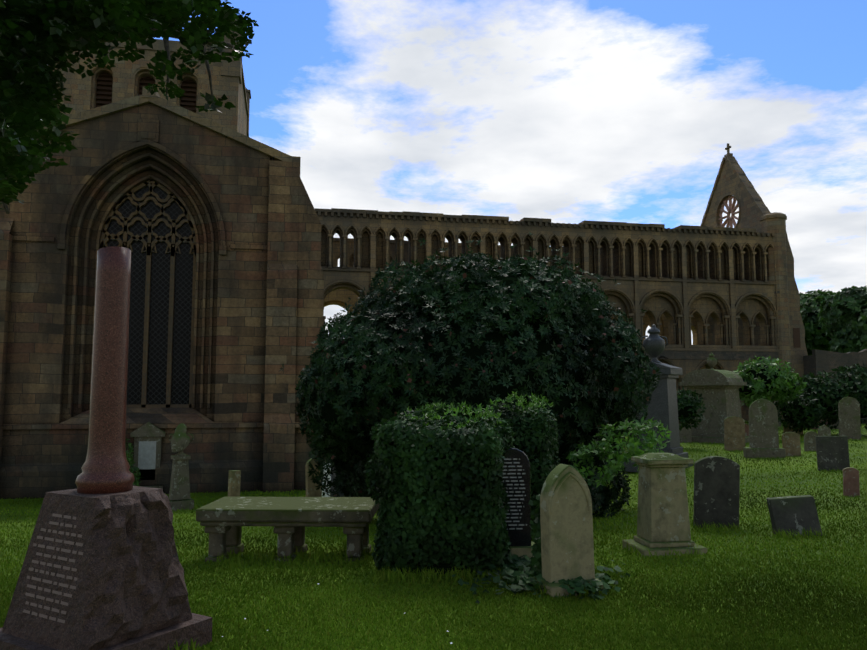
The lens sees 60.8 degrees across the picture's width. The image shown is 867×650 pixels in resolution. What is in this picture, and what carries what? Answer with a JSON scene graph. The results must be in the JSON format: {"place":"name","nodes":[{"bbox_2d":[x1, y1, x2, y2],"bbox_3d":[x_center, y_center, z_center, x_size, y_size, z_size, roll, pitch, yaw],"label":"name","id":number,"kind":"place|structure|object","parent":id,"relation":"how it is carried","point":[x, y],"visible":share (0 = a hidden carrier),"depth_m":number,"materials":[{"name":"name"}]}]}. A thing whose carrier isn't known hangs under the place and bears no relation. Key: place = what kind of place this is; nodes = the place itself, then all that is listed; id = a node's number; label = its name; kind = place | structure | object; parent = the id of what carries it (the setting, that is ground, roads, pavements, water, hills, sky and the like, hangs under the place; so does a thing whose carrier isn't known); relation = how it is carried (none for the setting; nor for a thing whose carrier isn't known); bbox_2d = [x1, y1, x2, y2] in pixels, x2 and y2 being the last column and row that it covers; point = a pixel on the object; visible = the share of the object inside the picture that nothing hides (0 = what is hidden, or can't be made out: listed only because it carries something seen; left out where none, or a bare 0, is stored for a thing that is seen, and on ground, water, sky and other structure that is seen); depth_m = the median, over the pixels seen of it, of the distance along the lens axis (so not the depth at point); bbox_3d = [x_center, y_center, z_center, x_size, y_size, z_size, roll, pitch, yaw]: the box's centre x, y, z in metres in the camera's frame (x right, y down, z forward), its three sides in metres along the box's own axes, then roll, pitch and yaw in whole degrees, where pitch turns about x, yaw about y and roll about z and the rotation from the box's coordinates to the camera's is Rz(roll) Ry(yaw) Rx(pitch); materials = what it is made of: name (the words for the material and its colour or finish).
{"place":"outdoors","nodes":[
{"label":"outdoors","id":0,"kind":"place"},
{"bbox_2d":[0,423,866,649],"bbox_3d":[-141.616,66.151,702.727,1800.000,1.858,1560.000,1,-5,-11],"label":"ground","id":1,"kind":"structure","parent":0,"point":[860,449],"depth_m":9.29,"materials":[{"name":"green plant"}]},
{"bbox_2d":[0,613,212,649],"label":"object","id":2,"kind":"structure","parent":1,"relation":"on","point":[197,628],"depth_m":4.56,"materials":[{"name":"brown stone"}]},
{"bbox_2d":[2,486,192,649],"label":"monument die column","id":3,"kind":"structure","parent":2,"relation":"on","point":[129,583],"depth_m":4.50,"materials":[{"name":"stone"}]},
{"bbox_2d":[23,513,82,622],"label":"monument lettering column","id":4,"kind":"structure","parent":3,"relation":"attached to","point":[52,573],"depth_m":4.48,"materials":[{"name":"grey paint"}]},
{"bbox_2d":[75,247,134,493],"bbox_3d":[-2.133,0.283,4.870,0.358,1.589,0.358,1,-5,-11],"label":"column monument shaft","id":5,"kind":"object","parent":3,"relation":"on","point":[105,467],"visible":1,"depth_m":4.78,"materials":[{"name":"brown stone"}]},
{"bbox_2d":[0,0,258,213],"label":"tree","id":6,"kind":"object","parent":1,"relation":"on","point":[50,30],"depth_m":5.64,"materials":[{"name":"green plant"}]},
{"bbox_2d":[125,438,142,486],"bbox_3d":[-10.239,4.500,24.120,1.624,2.269,1.212,-1,-5,6],"label":"ivy","id":7,"kind":"object","parent":1,"relation":"on","point":[133,468],"visible":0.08,"depth_m":24.04,"materials":[{"name":"green plant"}]},
{"bbox_2d":[0,103,325,498],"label":"transept walls","id":8,"kind":"structure","parent":1,"relation":"on","point":[259,291],"depth_m":25.86,"materials":[{"name":"brown stone"}]},
{"bbox_2d":[100,179,195,407],"bbox_3d":[-10.269,-1.593,26.610,3.420,9.102,0.220,1,-5,-11],"label":"transept tracery","id":9,"kind":"object","parent":8,"relation":"in","point":[149,244],"visible":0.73,"depth_m":26.61,"materials":[{"name":"brown stone"}]},
{"bbox_2d":[130,422,165,488],"bbox_3d":[-9.712,4.472,25.068,1.136,2.346,0.220,1,-5,-11],"label":"gravestone","id":10,"kind":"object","parent":8,"relation":"attached to","point":[148,431],"depth_m":25.07,"materials":[{"name":"grey stone"}]},
{"bbox_2d":[138,441,155,479],"bbox_3d":[-9.704,4.593,25.018,0.556,1.296,0.021,1,-5,-11],"label":"gravestone panel","id":11,"kind":"object","parent":10,"relation":"attached to","point":[147,455],"visible":0.79,"depth_m":25.02,"materials":[{"name":"grey stone"}]},
{"bbox_2d":[105,184,193,404],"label":"transept glazing","id":12,"kind":"structure","parent":8,"relation":"in","point":[158,330],"depth_m":26.63,"materials":[{"name":"black glass"}]},
{"bbox_2d":[53,19,250,136],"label":"tower walls","id":13,"kind":"structure","parent":8,"relation":"on","point":[228,80],"depth_m":47.21,"materials":[{"name":"beige stone"}]},
{"bbox_2d":[96,73,196,112],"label":"louvered windows","id":14,"kind":"structure","parent":13,"relation":"in","point":[104,92],"depth_m":47.61,"materials":[{"name":"black wood"}]},
{"bbox_2d":[6,86,300,175],"bbox_3d":[-10.192,-6.930,26.704,10.600,2.870,1.490,1,-5,-11],"label":"gable coping","id":15,"kind":"object","parent":8,"relation":"on","point":[156,99],"visible":0.33,"depth_m":26.26,"materials":[{"name":"brown stone"}]},
{"bbox_2d":[169,423,193,510],"bbox_3d":[-7.014,3.944,20.475,0.680,2.422,0.548,3,-6,-29],"label":"gravestone","id":16,"kind":"object","parent":1,"relation":"on","point":[179,495],"visible":0.98,"depth_m":20.30,"materials":[{"name":"grey stone"}]},
{"bbox_2d":[228,470,240,496],"bbox_3d":[-4.729,4.001,17.506,0.176,1.104,0.354,-4,-6,34],"label":"gravestone","id":17,"kind":"object","parent":1,"relation":"on","point":[234,479],"visible":0.58,"depth_m":17.48,"materials":[{"name":"beige stone"}]},
{"bbox_2d":[196,497,378,561],"bbox_3d":[-1.526,2.221,7.962,1.795,0.604,0.920,0,-5,2],"label":"table tomb","id":18,"kind":"object","parent":1,"relation":"on","point":[223,520],"visible":0.85,"depth_m":7.59,"materials":[{"name":"grey stone"}]},
{"bbox_2d":[305,458,321,496],"bbox_3d":[-3.061,4.101,18.871,0.443,1.375,0.120,4,-7,-40],"label":"gravestone","id":19,"kind":"object","parent":1,"relation":"on","point":[311,491],"visible":0.38,"depth_m":18.78,"materials":[{"name":"grey stone"}]},
{"bbox_2d":[322,464,330,496],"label":"white slab","id":20,"kind":"structure","parent":1,"relation":"on","point":[326,495],"depth_m":20.00,"materials":[{"name":"stone"}]},
{"bbox_2d":[330,453,350,496],"bbox_3d":[-2.234,3.761,18.588,0.950,1.844,0.760,2,-6,-22],"label":"dark block monument","id":21,"kind":"object","parent":1,"relation":"on","point":[333,475],"depth_m":18.38,"materials":[{"name":"grey stone"}]},
{"bbox_2d":[371,410,514,573],"bbox_3d":[0.158,1.645,7.498,1.362,1.554,1.824,-1,-5,10],"label":"hedge","id":22,"kind":"object","parent":1,"relation":"on","point":[486,442],"depth_m":6.74,"materials":[{"name":"green plant"}]},
{"bbox_2d":[363,413,510,512],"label":"hedge leaves","id":23,"kind":"object","parent":22,"relation":"attached to","point":[371,473],"visible":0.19,"depth_m":7.18,"materials":[{"name":"green plant"}]},
{"bbox_2d":[401,401,503,430],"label":"hedge top leaves","id":24,"kind":"object","parent":22,"relation":"on","point":[468,412],"visible":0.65,"depth_m":7.35,"materials":[{"name":"green plant"}]},
{"bbox_2d":[279,232,661,517],"bbox_3d":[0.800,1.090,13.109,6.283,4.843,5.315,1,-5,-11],"label":"bush","id":25,"kind":"object","parent":1,"relation":"on","point":[349,329],"depth_m":11.72,"materials":[{"name":"green plant"}]},
{"bbox_2d":[168,443,839,649],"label":"grass tufts","id":26,"kind":"object","parent":1,"relation":"on","point":[429,575],"visible":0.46,"depth_m":7.15,"materials":[{"name":"green plant"}]},
{"bbox_2d":[494,542,534,557],"bbox_3d":[0.767,2.281,7.242,0.494,0.243,0.300,0,-5,-4],"label":"gravestone base","id":27,"kind":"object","parent":1,"relation":"on","point":[519,551],"depth_m":7.11,"materials":[{"name":"beige stone"}]},
{"bbox_2d":[324,238,705,368],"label":"nave south wall","id":28,"kind":"structure","parent":1,"relation":"on","point":[338,297],"depth_m":58.28,"materials":[{"name":"stone"}]},
{"bbox_2d":[501,448,530,545],"bbox_3d":[0.767,1.692,7.296,0.371,0.954,0.130,0,-5,-4],"label":"black headstone","id":29,"kind":"object","parent":1,"relation":"on","point":[520,537],"visible":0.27,"depth_m":7.24,"materials":[{"name":"stone"}]},
{"bbox_2d":[501,458,526,529],"bbox_3d":[0.769,1.652,7.231,0.289,0.684,0.001,0,-5,-4],"label":"gravestone inscription","id":30,"kind":"object","parent":29,"relation":"attached to","point":[513,492],"visible":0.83,"depth_m":7.24,"materials":[{"name":"grey paint"}]},
{"bbox_2d":[481,402,559,539],"bbox_3d":[1.089,1.816,9.235,1.174,1.689,1.296,1,-5,-11],"label":"hedge","id":31,"kind":"object","parent":1,"relation":"on","point":[545,419],"depth_m":8.87,"materials":[{"name":"green plant"}]},
{"bbox_2d":[490,391,552,410],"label":"hedge top leaves","id":32,"kind":"object","parent":31,"relation":"on","point":[534,399],"visible":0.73,"depth_m":9.25,"materials":[{"name":"green plant"}]},
{"bbox_2d":[452,553,630,603],"bbox_3d":[0.935,2.214,6.653,1.667,0.193,1.799,1,-5,-11],"label":"ivy mat","id":33,"kind":"object","parent":1,"relation":"on","point":[516,576],"visible":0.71,"depth_m":6.17,"materials":[{"name":"green plant"}]},
{"bbox_2d":[315,208,782,423],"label":"arcade wall","id":34,"kind":"structure","parent":1,"relation":"on","point":[678,276],"depth_m":52.37,"materials":[{"name":"brown stone"}]},
{"bbox_2d":[641,350,778,359],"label":"string course","id":35,"kind":"object","parent":34,"relation":"attached to","point":[704,355],"depth_m":52.91,"materials":[{"name":"brown stone"}]},
{"bbox_2d":[793,328,800,347],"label":"doorway stub","id":36,"kind":"structure","parent":34,"relation":"attached to","point":[796,337],"depth_m":54.43,"materials":[{"name":"brown stone"}]},
{"bbox_2d":[540,464,594,582],"bbox_3d":[1.127,1.747,6.239,0.422,1.123,0.198,2,-6,-20],"label":"gothic headstone","id":37,"kind":"object","parent":1,"relation":"on","point":[567,543],"visible":0.85,"depth_m":6.17,"materials":[{"name":"beige stone"}]},
{"bbox_2d":[525,494,541,573],"bbox_3d":[0.965,1.885,6.440,0.345,0.806,0.327,-3,-6,29],"label":"climbing ivy","id":38,"kind":"object","parent":37,"relation":"attached to","point":[536,561],"visible":0.25,"depth_m":6.42,"materials":[{"name":"green plant"}]},
{"bbox_2d":[534,577,603,598],"bbox_3d":[1.133,2.200,6.180,0.494,0.150,0.320,2,-6,-20],"label":"gravestone base","id":39,"kind":"object","parent":1,"relation":"on","point":[554,588],"visible":0.17,"depth_m":5.99,"materials":[{"name":"beige stone"}]},
{"bbox_2d":[566,416,670,487],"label":"shrub leaves","id":40,"kind":"object","parent":1,"relation":"on","point":[653,441],"visible":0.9,"depth_m":10.45,"materials":[{"name":"green plant"}]},
{"bbox_2d":[623,324,693,472],"bbox_3d":[7.292,2.367,24.267,1.885,4.810,1.508,-4,-6,36],"label":"dark urn monument","id":41,"kind":"object","parent":1,"relation":"on","point":[663,406],"visible":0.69,"depth_m":23.82,"materials":[{"name":"grey stone"}]},
{"bbox_2d":[622,453,706,556],"bbox_3d":[2.460,1.932,7.932,0.699,1.094,0.560,1,-5,-9],"label":"pedestal monument","id":42,"kind":"object","parent":1,"relation":"on","point":[663,523],"visible":0.94,"depth_m":7.78,"materials":[{"name":"beige stone"}]},
{"bbox_2d":[677,386,705,430],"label":"shrub leaves","id":43,"kind":"object","parent":1,"relation":"on","point":[693,396],"visible":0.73,"depth_m":29.68,"materials":[{"name":"green plant"}]},
{"bbox_2d":[677,396,696,420],"bbox_3d":[10.300,3.433,30.279,0.782,1.070,1.365,1,-5,-11],"label":"shrub","id":44,"kind":"object","parent":43,"relation":"on","point":[684,412],"visible":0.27,"depth_m":29.81,"materials":[{"name":"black plant"}]},
{"bbox_2d":[678,352,748,442],"bbox_3d":[13.184,3.408,34.839,2.526,4.248,3.157,5,-7,-45],"label":"urn monument light","id":45,"kind":"object","parent":1,"relation":"on","point":[718,390],"visible":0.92,"depth_m":34.10,"materials":[{"name":"grey stone"}]},
{"bbox_2d":[693,456,739,528],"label":"dark slab","id":46,"kind":"structure","parent":1,"relation":"on","point":[716,487],"depth_m":9.53,"materials":[{"name":"grey stone"}]},
{"bbox_2d":[724,416,744,450],"bbox_3d":[11.637,4.233,28.563,0.759,1.400,0.121,-1,-5,11],"label":"headstone","id":47,"kind":"object","parent":1,"relation":"on","point":[734,432],"visible":0.79,"depth_m":28.52,"materials":[{"name":"stone"}]},
{"bbox_2d":[701,143,770,420],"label":"gable","id":48,"kind":"structure","parent":1,"relation":"on","point":[732,179],"depth_m":58.90,"materials":[{"name":"stone"}]},
{"bbox_2d":[718,196,738,227],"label":"rose window","id":49,"kind":"structure","parent":48,"relation":"attached to","point":[731,208],"depth_m":60.22,"materials":[{"name":"stone"}]},
{"bbox_2d":[745,424,748,435],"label":"headstone","id":50,"kind":"object","parent":1,"relation":"on","point":[747,428],"visible":0.15,"depth_m":36.52,"materials":[{"name":"stone"}]},
{"bbox_2d":[748,399,778,447],"bbox_3d":[11.290,3.569,25.286,0.950,2.061,0.226,-1,-5,11],"label":"headstone","id":51,"kind":"object","parent":1,"relation":"on","point":[763,422],"visible":0.79,"depth_m":25.25,"materials":[{"name":"grey stone"}]},
{"bbox_2d":[743,447,785,457],"bbox_3d":[11.264,4.371,25.159,1.245,0.366,0.500,-1,-5,11],"label":"gravestone base","id":52,"kind":"object","parent":1,"relation":"on","point":[764,452],"visible":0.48,"depth_m":24.93,"materials":[{"name":"grey stone"}]},
{"bbox_2d":[739,365,795,398],"bbox_3d":[16.330,2.826,36.466,2.925,1.746,2.047,1,-5,-11],"label":"shrub","id":53,"kind":"object","parent":1,"relation":"on","point":[762,376],"visible":0.15,"depth_m":35.83,"materials":[{"name":"green plant"}]},
{"bbox_2d":[733,356,806,407],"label":"shrub leaves","id":54,"kind":"object","parent":53,"relation":"attached to","point":[781,381],"visible":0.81,"depth_m":35.63,"materials":[{"name":"green plant"}]},
{"bbox_2d":[760,212,807,380],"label":"buttress","id":55,"kind":"structure","parent":1,"relation":"on","point":[789,314],"depth_m":54.49,"materials":[{"name":"brown stone"}]},
{"bbox_2d":[782,432,800,455],"bbox_3d":[12.356,4.152,25.509,0.576,0.911,0.134,-1,-5,15],"label":"headstone","id":56,"kind":"object","parent":1,"relation":"on","point":[791,443],"visible":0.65,"depth_m":25.46,"materials":[{"name":"stone"}]},
{"bbox_2d":[783,421,802,434],"bbox_3d":[18.951,5.187,38.958,0.942,1.344,0.120,-2,-6,20],"label":"shrub","id":57,"kind":"object","parent":1,"relation":"on","point":[787,429],"visible":0.08,"depth_m":38.94,"materials":[{"name":"green plant"}]},
{"bbox_2d":[767,495,822,535],"bbox_3d":[4.318,2.327,8.834,0.558,0.555,0.253,0,-5,5],"label":"leaning stone","id":58,"kind":"object","parent":1,"relation":"on","point":[796,514],"visible":0.62,"depth_m":8.80,"materials":[{"name":"grey stone"}]},
{"bbox_2d":[804,431,818,450],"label":"headstone","id":59,"kind":"object","parent":1,"relation":"on","point":[809,441],"visible":0.67,"depth_m":27.97,"materials":[{"name":"grey stone"}]},
{"bbox_2d":[773,363,866,432],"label":"hedge","id":60,"kind":"object","parent":1,"relation":"on","point":[819,408],"depth_m":37.40,"materials":[{"name":"green plant"}]},
{"bbox_2d":[818,425,830,435],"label":"headstone","id":61,"kind":"object","parent":1,"relation":"on","point":[823,430],"visible":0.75,"depth_m":30.49,"materials":[{"name":"grey stone"}]},
{"bbox_2d":[815,436,849,470],"bbox_3d":[10.628,3.453,19.669,0.782,1.000,0.123,-1,-5,15],"label":"headstone","id":62,"kind":"object","parent":1,"relation":"on","point":[832,452],"visible":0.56,"depth_m":19.63,"materials":[{"name":"grey stone"}]},
{"bbox_2d":[799,285,866,354],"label":"tree","id":63,"kind":"object","parent":1,"relation":"on","point":[843,327],"depth_m":77.22,"materials":[{"name":"green plant"}]},
{"bbox_2d":[803,349,866,423],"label":"precinct wall","id":64,"kind":"structure","parent":1,"relation":"on","point":[820,361],"depth_m":53.51,"materials":[{"name":"stone"}]},
{"bbox_2d":[838,397,860,439],"bbox_3d":[19.984,4.511,35.514,0.964,2.121,0.162,-2,-5,17],"label":"headstone","id":65,"kind":"object","parent":1,"relation":"on","point":[849,417],"visible":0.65,"depth_m":35.47,"materials":[{"name":"grey stone"}]},
{"bbox_2d":[843,467,859,496],"bbox_3d":[7.325,2.794,12.957,0.255,0.583,0.119,-2,-6,23],"label":"headstone","id":66,"kind":"object","parent":1,"relation":"on","point":[851,485],"visible":0.83,"depth_m":12.91,"materials":[{"name":"red stone"}]},
{"bbox_2d":[154,0,866,344],"label":"sky","id":67,"kind":"structure","parent":0,"point":[560,111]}
]}

